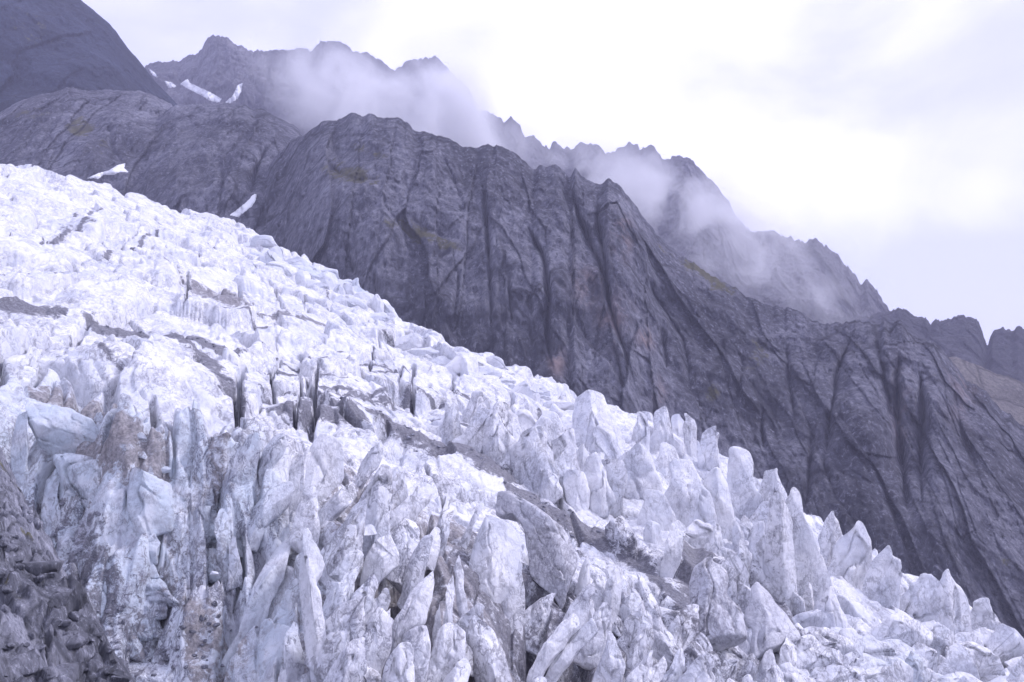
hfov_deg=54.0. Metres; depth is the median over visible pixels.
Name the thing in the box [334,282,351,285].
serac
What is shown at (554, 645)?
serac
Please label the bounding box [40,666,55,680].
boulder
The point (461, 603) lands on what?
serac
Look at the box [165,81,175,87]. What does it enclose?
snow patch
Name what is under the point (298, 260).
serac
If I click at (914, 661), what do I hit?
serac
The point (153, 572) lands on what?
serac
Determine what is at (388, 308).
serac
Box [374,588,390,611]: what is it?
serac
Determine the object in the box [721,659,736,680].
serac
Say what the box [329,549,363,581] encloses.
serac
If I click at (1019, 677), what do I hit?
serac
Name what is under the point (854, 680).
serac
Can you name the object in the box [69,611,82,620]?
boulder
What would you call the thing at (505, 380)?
serac
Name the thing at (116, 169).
snow patch
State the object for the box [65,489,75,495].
ice chunk
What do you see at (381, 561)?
serac
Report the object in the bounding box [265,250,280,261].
serac
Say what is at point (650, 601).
serac
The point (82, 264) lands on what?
glacier
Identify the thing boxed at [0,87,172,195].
rock shoulder
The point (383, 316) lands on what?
serac
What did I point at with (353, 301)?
serac
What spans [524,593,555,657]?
serac
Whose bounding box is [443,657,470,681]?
serac
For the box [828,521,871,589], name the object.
serac
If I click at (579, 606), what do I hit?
serac
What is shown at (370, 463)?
serac
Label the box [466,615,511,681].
serac
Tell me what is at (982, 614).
serac
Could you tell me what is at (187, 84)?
snow patch
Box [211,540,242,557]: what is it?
serac
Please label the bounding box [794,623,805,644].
serac
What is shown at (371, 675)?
serac
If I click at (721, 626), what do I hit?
serac
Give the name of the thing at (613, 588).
serac
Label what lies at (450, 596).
serac
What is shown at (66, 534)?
serac
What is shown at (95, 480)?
serac
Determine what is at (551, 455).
serac
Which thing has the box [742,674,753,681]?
serac
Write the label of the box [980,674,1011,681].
serac
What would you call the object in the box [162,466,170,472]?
ice chunk
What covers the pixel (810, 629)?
serac
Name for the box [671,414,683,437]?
serac
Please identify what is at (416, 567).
serac
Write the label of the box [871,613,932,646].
serac
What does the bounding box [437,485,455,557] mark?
serac
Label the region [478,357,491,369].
serac
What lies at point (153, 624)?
serac
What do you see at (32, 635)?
boulder
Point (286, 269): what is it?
serac
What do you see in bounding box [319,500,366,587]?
serac
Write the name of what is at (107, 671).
boulder
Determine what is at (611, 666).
serac
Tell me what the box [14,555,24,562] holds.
boulder
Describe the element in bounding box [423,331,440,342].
serac
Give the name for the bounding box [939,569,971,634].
serac
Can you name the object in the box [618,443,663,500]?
serac
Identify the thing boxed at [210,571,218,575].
ice chunk
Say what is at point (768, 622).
serac
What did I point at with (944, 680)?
serac
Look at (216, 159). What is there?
rock dome
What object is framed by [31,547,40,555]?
boulder
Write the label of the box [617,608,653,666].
serac
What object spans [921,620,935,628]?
serac
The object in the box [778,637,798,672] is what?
serac
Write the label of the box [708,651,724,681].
serac
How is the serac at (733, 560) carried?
on the glacier
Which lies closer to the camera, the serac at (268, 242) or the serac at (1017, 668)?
the serac at (1017, 668)
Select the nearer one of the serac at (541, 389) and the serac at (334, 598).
the serac at (334, 598)
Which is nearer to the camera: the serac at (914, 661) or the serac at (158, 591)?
the serac at (158, 591)
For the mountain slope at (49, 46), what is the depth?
1039.11 m
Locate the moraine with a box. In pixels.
[0,447,134,681]
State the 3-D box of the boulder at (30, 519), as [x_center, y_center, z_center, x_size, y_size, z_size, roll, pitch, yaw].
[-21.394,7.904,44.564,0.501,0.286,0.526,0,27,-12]
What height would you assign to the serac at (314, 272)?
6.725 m
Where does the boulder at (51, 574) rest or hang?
on the moraine
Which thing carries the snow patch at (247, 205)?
on the rock dome
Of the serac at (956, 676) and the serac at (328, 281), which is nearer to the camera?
the serac at (956, 676)
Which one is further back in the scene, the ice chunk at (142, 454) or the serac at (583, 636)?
the ice chunk at (142, 454)
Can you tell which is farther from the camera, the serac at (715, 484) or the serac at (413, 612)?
the serac at (715, 484)
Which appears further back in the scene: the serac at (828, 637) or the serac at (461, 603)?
the serac at (828, 637)
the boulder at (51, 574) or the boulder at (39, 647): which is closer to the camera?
the boulder at (39, 647)
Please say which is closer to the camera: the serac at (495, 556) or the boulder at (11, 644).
the boulder at (11, 644)
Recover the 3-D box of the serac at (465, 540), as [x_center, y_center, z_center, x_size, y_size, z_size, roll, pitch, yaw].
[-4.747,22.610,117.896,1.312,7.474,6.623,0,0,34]
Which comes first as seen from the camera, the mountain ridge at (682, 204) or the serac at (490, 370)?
the serac at (490, 370)
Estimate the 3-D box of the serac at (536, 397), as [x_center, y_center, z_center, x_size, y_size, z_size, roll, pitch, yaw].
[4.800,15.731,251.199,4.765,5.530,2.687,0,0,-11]
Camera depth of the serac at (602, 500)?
168.43 m
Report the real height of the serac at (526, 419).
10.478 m
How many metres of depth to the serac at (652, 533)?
157.66 m
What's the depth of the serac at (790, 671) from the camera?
123.98 m
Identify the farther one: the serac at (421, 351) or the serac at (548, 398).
the serac at (548, 398)
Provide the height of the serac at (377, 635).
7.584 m
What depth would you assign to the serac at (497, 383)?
245.73 m
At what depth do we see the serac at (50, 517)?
106.60 m
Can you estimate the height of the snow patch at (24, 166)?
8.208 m
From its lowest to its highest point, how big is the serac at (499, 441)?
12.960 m
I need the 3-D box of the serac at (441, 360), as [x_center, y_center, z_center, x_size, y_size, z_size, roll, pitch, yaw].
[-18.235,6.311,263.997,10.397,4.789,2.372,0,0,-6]
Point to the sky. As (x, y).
(888, 134)
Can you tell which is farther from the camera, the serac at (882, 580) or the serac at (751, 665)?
the serac at (882, 580)
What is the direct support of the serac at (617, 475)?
on the glacier
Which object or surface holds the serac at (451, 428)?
on the glacier
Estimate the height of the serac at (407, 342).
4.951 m
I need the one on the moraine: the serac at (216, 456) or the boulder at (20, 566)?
the boulder at (20, 566)
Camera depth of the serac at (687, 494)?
169.01 m
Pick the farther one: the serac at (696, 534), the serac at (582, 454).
the serac at (582, 454)
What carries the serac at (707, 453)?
on the glacier
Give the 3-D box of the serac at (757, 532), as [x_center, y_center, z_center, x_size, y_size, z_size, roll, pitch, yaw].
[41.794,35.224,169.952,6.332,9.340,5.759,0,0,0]
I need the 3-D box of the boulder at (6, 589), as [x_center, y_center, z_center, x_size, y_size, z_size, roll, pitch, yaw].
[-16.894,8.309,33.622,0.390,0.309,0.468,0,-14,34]
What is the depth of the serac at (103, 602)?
97.50 m
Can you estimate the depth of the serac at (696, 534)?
163.27 m
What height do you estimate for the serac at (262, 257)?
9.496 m
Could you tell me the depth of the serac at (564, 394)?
262.15 m
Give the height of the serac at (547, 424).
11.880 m
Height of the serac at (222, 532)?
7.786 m
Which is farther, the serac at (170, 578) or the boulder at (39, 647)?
the serac at (170, 578)
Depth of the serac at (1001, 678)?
142.80 m
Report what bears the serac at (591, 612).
on the glacier
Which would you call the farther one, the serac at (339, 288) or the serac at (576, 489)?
the serac at (339, 288)
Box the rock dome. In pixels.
[143,102,303,234]
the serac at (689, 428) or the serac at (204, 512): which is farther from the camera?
the serac at (689, 428)
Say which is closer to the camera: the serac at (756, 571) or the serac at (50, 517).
the serac at (50, 517)
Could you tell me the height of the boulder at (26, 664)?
0.749 m
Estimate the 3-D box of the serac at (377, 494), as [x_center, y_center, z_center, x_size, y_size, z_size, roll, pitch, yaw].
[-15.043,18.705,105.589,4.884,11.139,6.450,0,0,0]
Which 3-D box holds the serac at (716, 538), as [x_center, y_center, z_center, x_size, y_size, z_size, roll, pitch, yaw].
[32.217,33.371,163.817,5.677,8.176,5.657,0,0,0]
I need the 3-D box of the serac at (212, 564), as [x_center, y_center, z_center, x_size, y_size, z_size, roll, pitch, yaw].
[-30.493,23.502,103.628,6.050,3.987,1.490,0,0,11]
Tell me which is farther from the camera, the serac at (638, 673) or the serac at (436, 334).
the serac at (436, 334)
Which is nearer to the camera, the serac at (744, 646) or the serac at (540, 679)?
the serac at (540, 679)
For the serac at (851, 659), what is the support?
on the glacier
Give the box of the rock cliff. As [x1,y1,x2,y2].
[262,112,1023,637]
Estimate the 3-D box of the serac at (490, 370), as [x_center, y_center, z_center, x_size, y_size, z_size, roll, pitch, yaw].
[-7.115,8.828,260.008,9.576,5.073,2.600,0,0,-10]
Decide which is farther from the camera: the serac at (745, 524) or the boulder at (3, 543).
the serac at (745, 524)
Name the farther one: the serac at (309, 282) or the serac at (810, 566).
the serac at (309, 282)
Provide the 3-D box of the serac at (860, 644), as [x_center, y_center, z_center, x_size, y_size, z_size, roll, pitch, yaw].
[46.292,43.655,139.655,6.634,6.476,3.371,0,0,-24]
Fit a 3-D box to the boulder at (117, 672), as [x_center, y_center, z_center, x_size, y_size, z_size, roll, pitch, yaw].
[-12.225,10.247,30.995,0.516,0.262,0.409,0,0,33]
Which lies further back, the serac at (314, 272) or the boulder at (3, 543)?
the serac at (314, 272)
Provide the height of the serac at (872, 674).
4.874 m
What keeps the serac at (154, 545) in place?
on the glacier
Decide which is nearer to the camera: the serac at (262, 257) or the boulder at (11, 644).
the boulder at (11, 644)
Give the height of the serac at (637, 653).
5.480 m
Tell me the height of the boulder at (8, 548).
0.494 m
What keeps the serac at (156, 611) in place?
on the glacier
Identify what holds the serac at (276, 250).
on the glacier
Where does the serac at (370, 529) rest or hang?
on the glacier
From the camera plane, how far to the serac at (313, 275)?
387.09 m
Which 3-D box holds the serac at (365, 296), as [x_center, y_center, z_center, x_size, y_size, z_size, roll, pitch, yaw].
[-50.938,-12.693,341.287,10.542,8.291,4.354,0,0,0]
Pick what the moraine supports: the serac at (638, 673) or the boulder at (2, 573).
the boulder at (2, 573)
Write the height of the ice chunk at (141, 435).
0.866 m
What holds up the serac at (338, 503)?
on the glacier
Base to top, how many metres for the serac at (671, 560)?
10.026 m
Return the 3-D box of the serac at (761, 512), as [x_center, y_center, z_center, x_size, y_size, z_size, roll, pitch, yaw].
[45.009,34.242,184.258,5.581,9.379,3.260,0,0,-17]
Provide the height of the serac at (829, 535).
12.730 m
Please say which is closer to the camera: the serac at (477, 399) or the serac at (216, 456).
the serac at (216, 456)
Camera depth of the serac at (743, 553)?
158.97 m
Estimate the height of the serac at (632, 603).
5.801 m
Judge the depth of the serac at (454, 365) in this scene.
257.80 m
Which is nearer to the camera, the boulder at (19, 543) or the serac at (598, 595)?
the boulder at (19, 543)
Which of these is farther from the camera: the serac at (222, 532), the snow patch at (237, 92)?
the snow patch at (237, 92)
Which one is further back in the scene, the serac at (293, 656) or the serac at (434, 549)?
the serac at (434, 549)
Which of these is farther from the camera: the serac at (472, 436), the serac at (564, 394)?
the serac at (564, 394)
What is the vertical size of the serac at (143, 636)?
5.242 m
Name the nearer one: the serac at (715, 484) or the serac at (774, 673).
the serac at (774, 673)
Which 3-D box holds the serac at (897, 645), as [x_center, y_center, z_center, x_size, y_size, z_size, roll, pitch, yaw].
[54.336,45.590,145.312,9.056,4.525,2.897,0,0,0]
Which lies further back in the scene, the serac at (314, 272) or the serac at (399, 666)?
the serac at (314, 272)
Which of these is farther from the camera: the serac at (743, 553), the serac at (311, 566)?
the serac at (743, 553)
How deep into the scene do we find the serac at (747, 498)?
194.70 m
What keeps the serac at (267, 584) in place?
on the glacier
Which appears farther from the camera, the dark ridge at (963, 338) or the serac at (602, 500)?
the dark ridge at (963, 338)
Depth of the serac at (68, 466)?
107.08 m
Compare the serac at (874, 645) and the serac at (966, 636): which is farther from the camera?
the serac at (966, 636)
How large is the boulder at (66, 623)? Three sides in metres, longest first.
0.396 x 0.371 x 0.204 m
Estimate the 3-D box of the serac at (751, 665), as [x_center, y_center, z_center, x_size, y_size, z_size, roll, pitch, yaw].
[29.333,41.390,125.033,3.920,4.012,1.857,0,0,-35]
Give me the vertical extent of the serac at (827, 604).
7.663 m
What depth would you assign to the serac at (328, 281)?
357.40 m
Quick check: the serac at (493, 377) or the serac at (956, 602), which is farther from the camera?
the serac at (493, 377)
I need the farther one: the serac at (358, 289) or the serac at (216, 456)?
the serac at (358, 289)
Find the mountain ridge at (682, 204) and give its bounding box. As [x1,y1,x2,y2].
[145,34,888,318]
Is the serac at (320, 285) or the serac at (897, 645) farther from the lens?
the serac at (320, 285)
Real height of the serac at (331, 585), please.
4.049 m
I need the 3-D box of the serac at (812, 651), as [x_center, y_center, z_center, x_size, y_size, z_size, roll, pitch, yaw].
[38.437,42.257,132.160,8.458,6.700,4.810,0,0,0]
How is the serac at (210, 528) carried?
on the glacier
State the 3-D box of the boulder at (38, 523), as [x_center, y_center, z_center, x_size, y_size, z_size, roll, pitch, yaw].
[-21.879,8.364,46.081,0.689,0.552,0.647,0,0,-17]
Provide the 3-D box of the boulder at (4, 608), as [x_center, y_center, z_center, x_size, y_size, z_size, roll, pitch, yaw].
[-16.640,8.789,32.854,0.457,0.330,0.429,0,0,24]
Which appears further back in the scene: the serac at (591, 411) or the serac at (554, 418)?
the serac at (591, 411)
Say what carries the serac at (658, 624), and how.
on the glacier
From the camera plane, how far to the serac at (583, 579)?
123.41 m
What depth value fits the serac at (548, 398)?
268.34 m
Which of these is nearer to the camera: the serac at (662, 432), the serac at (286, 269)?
the serac at (662, 432)
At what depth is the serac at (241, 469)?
108.73 m
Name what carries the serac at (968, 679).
on the glacier
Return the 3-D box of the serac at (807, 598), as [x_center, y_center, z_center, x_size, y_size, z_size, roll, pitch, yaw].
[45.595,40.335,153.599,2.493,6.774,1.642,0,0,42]
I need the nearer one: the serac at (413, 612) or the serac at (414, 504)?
the serac at (413, 612)
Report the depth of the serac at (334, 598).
93.30 m
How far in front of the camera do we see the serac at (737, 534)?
164.37 m
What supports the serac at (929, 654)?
on the glacier
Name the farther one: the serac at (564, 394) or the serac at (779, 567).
the serac at (564, 394)
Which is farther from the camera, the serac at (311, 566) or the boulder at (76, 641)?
the serac at (311, 566)
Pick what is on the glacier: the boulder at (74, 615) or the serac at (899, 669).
the serac at (899, 669)
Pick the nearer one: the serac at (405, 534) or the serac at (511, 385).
the serac at (405, 534)
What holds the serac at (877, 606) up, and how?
on the glacier
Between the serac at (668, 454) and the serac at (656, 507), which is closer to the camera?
the serac at (656, 507)
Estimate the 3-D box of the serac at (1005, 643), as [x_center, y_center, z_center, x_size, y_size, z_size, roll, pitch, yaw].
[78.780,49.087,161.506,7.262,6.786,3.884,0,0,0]
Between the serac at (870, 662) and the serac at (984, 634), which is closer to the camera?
the serac at (870, 662)
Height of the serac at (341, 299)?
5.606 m
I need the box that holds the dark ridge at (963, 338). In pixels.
[777,298,1023,382]
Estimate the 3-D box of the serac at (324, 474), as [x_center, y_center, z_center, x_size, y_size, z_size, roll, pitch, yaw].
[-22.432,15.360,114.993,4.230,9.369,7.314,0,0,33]
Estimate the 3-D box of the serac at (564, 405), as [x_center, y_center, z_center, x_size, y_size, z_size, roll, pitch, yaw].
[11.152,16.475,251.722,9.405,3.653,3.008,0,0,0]
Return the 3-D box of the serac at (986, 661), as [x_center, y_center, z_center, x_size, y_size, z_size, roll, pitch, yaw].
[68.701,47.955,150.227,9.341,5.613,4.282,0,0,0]
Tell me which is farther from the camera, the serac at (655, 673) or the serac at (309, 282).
the serac at (309, 282)
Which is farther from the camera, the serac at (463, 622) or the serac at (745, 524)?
the serac at (745, 524)
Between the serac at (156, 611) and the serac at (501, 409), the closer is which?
the serac at (156, 611)
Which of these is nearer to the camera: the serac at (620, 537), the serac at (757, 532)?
the serac at (620, 537)
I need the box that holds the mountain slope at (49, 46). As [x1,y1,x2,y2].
[0,0,177,111]
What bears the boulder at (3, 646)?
on the moraine
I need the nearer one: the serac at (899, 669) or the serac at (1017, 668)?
the serac at (899, 669)
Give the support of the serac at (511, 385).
on the glacier
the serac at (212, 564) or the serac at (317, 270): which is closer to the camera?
the serac at (212, 564)
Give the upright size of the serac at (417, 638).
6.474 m
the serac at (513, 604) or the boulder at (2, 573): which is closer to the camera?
the boulder at (2, 573)
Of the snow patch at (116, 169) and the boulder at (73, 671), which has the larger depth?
the snow patch at (116, 169)
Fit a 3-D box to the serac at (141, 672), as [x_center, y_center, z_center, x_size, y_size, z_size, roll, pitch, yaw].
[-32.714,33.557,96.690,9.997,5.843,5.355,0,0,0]
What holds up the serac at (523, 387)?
on the glacier
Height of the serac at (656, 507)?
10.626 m
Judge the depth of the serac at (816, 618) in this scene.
148.47 m
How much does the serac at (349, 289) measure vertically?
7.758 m
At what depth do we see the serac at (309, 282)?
349.15 m
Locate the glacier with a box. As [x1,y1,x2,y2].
[0,164,1012,681]
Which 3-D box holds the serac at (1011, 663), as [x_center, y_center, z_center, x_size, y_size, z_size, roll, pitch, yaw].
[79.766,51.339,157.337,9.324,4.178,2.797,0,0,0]
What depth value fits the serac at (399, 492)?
115.25 m
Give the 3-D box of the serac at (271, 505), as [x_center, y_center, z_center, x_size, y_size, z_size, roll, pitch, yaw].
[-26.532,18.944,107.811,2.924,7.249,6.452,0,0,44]
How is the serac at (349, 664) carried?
on the glacier
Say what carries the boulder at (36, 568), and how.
on the moraine
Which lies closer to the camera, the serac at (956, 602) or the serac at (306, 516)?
the serac at (306, 516)
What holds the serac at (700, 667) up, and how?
on the glacier
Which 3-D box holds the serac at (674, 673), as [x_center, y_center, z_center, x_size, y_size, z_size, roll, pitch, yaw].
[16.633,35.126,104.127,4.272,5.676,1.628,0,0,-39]
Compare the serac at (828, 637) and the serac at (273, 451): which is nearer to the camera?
the serac at (273, 451)
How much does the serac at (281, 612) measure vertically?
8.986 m
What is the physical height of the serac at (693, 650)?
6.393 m
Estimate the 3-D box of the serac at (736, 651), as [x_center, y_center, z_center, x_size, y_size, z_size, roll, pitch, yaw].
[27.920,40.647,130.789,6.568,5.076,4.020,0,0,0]
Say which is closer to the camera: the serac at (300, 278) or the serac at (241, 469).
the serac at (241, 469)
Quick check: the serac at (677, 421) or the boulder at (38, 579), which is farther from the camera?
the serac at (677, 421)
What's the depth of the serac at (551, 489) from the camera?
166.15 m
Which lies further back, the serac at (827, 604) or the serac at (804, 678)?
the serac at (827, 604)
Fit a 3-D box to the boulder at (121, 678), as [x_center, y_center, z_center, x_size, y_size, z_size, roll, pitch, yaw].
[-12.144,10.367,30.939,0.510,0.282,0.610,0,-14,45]
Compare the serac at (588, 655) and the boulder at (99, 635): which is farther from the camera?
the serac at (588, 655)
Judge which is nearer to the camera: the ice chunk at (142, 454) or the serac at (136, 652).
the serac at (136, 652)
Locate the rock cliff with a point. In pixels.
(902, 440)
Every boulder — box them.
[0,539,7,546]
[0,569,5,579]
[0,604,11,612]
[0,644,9,649]
[1,584,13,593]
[4,543,21,552]
[6,643,15,646]
[8,648,39,676]
[10,540,22,546]
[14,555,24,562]
[14,563,24,569]
[22,560,64,575]
[26,515,34,522]
[28,632,35,638]
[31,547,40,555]
[33,517,43,529]
[34,575,44,582]
[34,643,45,652]
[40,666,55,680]
[46,584,72,605]
[48,572,55,577]
[56,661,85,680]
[58,620,71,626]
[65,633,88,649]
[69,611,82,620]
[93,632,103,637]
[104,668,112,675]
[110,675,129,681]
[111,669,125,675]
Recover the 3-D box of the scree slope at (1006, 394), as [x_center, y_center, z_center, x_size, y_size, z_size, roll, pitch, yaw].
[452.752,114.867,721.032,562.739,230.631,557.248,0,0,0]
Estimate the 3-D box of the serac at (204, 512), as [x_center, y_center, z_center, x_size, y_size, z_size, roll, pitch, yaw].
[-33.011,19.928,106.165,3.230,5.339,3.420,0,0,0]
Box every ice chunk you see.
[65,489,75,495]
[137,432,146,439]
[138,451,146,458]
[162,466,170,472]
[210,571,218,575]
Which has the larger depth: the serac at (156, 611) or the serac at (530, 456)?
the serac at (530, 456)
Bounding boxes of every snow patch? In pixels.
[15,164,31,168]
[88,163,127,178]
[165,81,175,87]
[180,79,220,101]
[226,83,241,102]
[230,194,256,216]
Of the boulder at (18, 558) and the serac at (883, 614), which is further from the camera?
the serac at (883, 614)
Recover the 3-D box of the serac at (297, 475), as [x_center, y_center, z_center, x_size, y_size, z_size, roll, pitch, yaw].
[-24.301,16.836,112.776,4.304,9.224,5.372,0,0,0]
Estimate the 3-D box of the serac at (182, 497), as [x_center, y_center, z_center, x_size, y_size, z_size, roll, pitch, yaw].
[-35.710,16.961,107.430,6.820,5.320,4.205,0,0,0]
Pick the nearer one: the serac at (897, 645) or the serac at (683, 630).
the serac at (683, 630)
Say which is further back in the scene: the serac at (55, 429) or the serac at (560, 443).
the serac at (560, 443)
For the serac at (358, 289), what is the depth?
382.97 m
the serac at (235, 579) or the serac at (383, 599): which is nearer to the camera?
the serac at (383, 599)
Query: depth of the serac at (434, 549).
106.43 m
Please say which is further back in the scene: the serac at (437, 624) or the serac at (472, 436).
the serac at (472, 436)
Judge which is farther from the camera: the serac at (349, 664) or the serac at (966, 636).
the serac at (966, 636)
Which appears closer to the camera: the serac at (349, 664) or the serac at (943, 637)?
the serac at (349, 664)
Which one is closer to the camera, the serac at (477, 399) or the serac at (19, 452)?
the serac at (19, 452)
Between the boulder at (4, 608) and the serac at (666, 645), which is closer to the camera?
the boulder at (4, 608)
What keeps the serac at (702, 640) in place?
on the glacier
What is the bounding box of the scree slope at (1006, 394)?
[949,356,1023,424]
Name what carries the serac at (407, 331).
on the glacier
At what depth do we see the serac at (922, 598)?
165.49 m
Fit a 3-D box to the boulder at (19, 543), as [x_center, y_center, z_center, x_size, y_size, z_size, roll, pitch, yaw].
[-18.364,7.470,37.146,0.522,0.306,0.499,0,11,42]
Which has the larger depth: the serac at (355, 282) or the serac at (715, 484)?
the serac at (355, 282)
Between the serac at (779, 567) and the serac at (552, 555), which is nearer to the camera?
the serac at (552, 555)
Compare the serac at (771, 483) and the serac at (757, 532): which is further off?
the serac at (771, 483)
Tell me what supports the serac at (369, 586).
on the glacier
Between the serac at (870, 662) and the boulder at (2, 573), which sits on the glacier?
the serac at (870, 662)
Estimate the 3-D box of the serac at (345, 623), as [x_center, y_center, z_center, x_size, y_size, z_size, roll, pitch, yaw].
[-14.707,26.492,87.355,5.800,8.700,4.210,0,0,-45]
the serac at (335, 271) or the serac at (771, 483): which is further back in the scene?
the serac at (335, 271)
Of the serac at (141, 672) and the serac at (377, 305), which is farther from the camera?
the serac at (377, 305)
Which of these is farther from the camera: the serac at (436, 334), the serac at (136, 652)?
the serac at (436, 334)
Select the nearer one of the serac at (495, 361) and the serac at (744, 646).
the serac at (744, 646)
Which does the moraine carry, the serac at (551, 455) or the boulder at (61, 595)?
the boulder at (61, 595)
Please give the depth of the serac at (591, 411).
221.28 m
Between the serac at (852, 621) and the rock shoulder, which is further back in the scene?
the rock shoulder
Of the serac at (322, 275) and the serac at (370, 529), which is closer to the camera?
the serac at (370, 529)
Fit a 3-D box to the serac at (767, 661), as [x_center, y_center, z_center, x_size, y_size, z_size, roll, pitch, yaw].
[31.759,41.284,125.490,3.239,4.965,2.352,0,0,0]
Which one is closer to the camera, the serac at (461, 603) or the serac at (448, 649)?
the serac at (448, 649)
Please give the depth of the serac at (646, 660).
102.28 m
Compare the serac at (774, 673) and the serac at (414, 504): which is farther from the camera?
the serac at (774, 673)
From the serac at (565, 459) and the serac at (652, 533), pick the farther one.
the serac at (565, 459)
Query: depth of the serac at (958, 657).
145.38 m
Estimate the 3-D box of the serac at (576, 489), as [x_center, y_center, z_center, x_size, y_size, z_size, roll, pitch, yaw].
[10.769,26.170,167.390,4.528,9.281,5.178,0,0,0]
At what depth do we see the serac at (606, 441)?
215.36 m
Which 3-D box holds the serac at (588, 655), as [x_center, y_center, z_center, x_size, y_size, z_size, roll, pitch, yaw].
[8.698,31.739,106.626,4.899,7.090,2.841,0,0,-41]
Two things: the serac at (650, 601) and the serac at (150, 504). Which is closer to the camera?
the serac at (150, 504)
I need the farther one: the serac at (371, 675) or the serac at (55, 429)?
the serac at (55, 429)
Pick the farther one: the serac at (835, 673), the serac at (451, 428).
the serac at (451, 428)
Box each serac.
[10,411,28,486]
[25,400,98,465]
[40,478,60,546]
[53,453,99,509]
[57,526,76,563]
[88,454,101,502]
[101,581,106,617]
[126,467,174,537]
[127,636,145,662]
[128,656,216,681]
[137,613,152,642]
[144,593,167,619]
[144,614,162,641]
[146,578,178,608]
[148,533,159,564]
[150,562,159,578]
[159,535,178,595]
[165,477,189,511]
[189,506,211,547]
[193,432,230,507]
[206,548,242,588]
[207,513,240,539]
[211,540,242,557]
[214,508,230,583]
[220,432,260,508]
[222,538,290,673]
[226,535,242,591]
[242,481,294,552]
[249,235,282,253]
[256,248,269,262]
[256,608,287,665]
[258,433,286,488]
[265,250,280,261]
[266,261,294,276]
[270,246,283,260]
[283,621,304,681]
[284,256,314,270]
[289,448,311,515]
[289,485,319,552]
[295,269,307,287]
[298,528,326,681]
[300,433,343,500]
[305,270,319,274]
[305,591,367,680]
[306,278,318,287]
[309,272,319,278]
[309,282,329,289]
[311,265,321,273]
[317,271,337,281]
[318,483,356,524]
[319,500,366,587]
[320,268,339,278]
[320,276,334,287]
[322,566,360,619]
[323,636,366,681]
[326,581,354,599]
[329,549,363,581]
[332,295,346,305]
[333,284,344,294]
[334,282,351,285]
[342,283,355,294]
[345,296,367,310]
[350,464,392,557]
[351,277,359,286]
[351,573,377,624]
[353,286,365,291]
[353,292,372,304]
[355,444,382,488]
[359,534,398,586]
[361,666,381,681]
[363,524,376,536]
[363,607,393,675]
[370,312,392,321]
[371,294,383,312]
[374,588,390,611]
[381,299,397,316]
[381,642,414,681]
[384,571,433,665]
[385,518,419,593]
[389,482,435,530]
[390,466,407,511]
[395,333,421,350]
[397,535,432,609]
[401,625,430,681]
[403,328,413,334]
[407,347,438,355]
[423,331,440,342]
[426,526,440,571]
[426,622,465,681]
[431,356,450,365]
[432,604,440,643]
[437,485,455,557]
[442,389,461,445]
[443,575,454,624]
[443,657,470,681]
[445,356,460,373]
[452,407,493,453]
[454,555,467,617]
[455,603,484,676]
[459,498,488,548]
[461,391,491,423]
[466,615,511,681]
[469,515,520,603]
[475,375,500,381]
[477,365,502,377]
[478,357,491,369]
[482,414,516,473]
[486,355,507,369]
[492,381,510,390]
[492,399,523,441]
[496,491,576,609]
[500,378,515,384]
[501,559,524,635]
[504,383,514,388]
[509,425,559,496]
[511,380,533,398]
[514,409,534,429]
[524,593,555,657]
[526,613,579,681]
[530,384,550,395]
[533,393,539,403]
[534,410,564,436]
[535,676,546,681]
[537,417,557,443]
[538,445,556,494]
[540,395,558,400]
[540,469,562,503]
[543,399,574,410]
[545,618,597,681]
[551,428,579,470]
[554,443,578,507]
[558,390,570,401]
[562,583,595,642]
[563,469,589,511]
[572,390,624,451]
[572,602,611,669]
[574,555,590,595]
[574,575,620,637]
[577,443,588,468]
[580,452,604,470]
[582,452,615,518]
[588,598,594,619]
[589,423,623,458]
[592,631,625,681]
[602,459,627,517]
[604,566,622,625]
[605,515,638,559]
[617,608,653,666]
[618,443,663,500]
[618,593,641,620]
[625,664,648,681]
[626,623,646,668]
[630,650,652,672]
[631,412,649,451]
[637,489,676,530]
[637,573,660,615]
[643,520,661,545]
[646,656,666,681]
[648,608,663,656]
[649,406,673,452]
[651,630,678,667]
[654,442,678,484]
[660,520,685,578]
[661,648,684,681]
[664,459,716,526]
[667,604,698,650]
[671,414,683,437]
[677,652,715,681]
[682,413,697,459]
[683,641,704,673]
[684,519,713,547]
[689,554,747,651]
[694,632,712,652]
[696,426,721,471]
[703,467,733,540]
[707,520,724,555]
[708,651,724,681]
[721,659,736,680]
[724,646,742,657]
[725,550,750,587]
[726,446,763,519]
[730,521,743,551]
[735,653,759,680]
[737,540,751,575]
[738,628,751,654]
[739,515,752,540]
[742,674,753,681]
[744,582,800,659]
[748,521,765,552]
[749,501,768,524]
[749,539,769,591]
[757,649,775,681]
[758,468,786,501]
[761,664,783,681]
[763,491,797,611]
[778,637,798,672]
[779,662,798,681]
[785,487,832,602]
[791,609,826,627]
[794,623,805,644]
[795,634,837,671]
[796,675,813,681]
[802,581,814,611]
[804,626,819,633]
[806,627,855,655]
[813,586,847,627]
[816,664,852,681]
[818,511,841,566]
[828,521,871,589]
[839,628,865,662]
[843,652,860,667]
[844,679,860,681]
[847,617,876,627]
[859,666,907,681]
[861,598,883,611]
[861,635,895,655]
[863,545,902,608]
[864,658,879,666]
[866,624,879,634]
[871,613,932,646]
[873,608,895,621]
[882,639,916,652]
[882,660,913,681]
[895,650,929,680]
[899,573,954,624]
[905,651,929,681]
[912,642,937,672]
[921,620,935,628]
[928,622,956,648]
[931,678,955,681]
[937,643,979,679]
[938,671,981,681]
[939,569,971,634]
[944,641,1005,679]
[954,631,983,645]
[959,676,978,681]
[970,598,1000,630]
[973,627,1006,668]
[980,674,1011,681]
[986,623,1023,666]
[989,675,1007,681]
[1004,656,1021,669]
[1008,654,1023,679]
[1012,672,1023,681]
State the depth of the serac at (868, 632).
150.63 m
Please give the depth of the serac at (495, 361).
280.29 m
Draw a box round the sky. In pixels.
[82,0,1023,344]

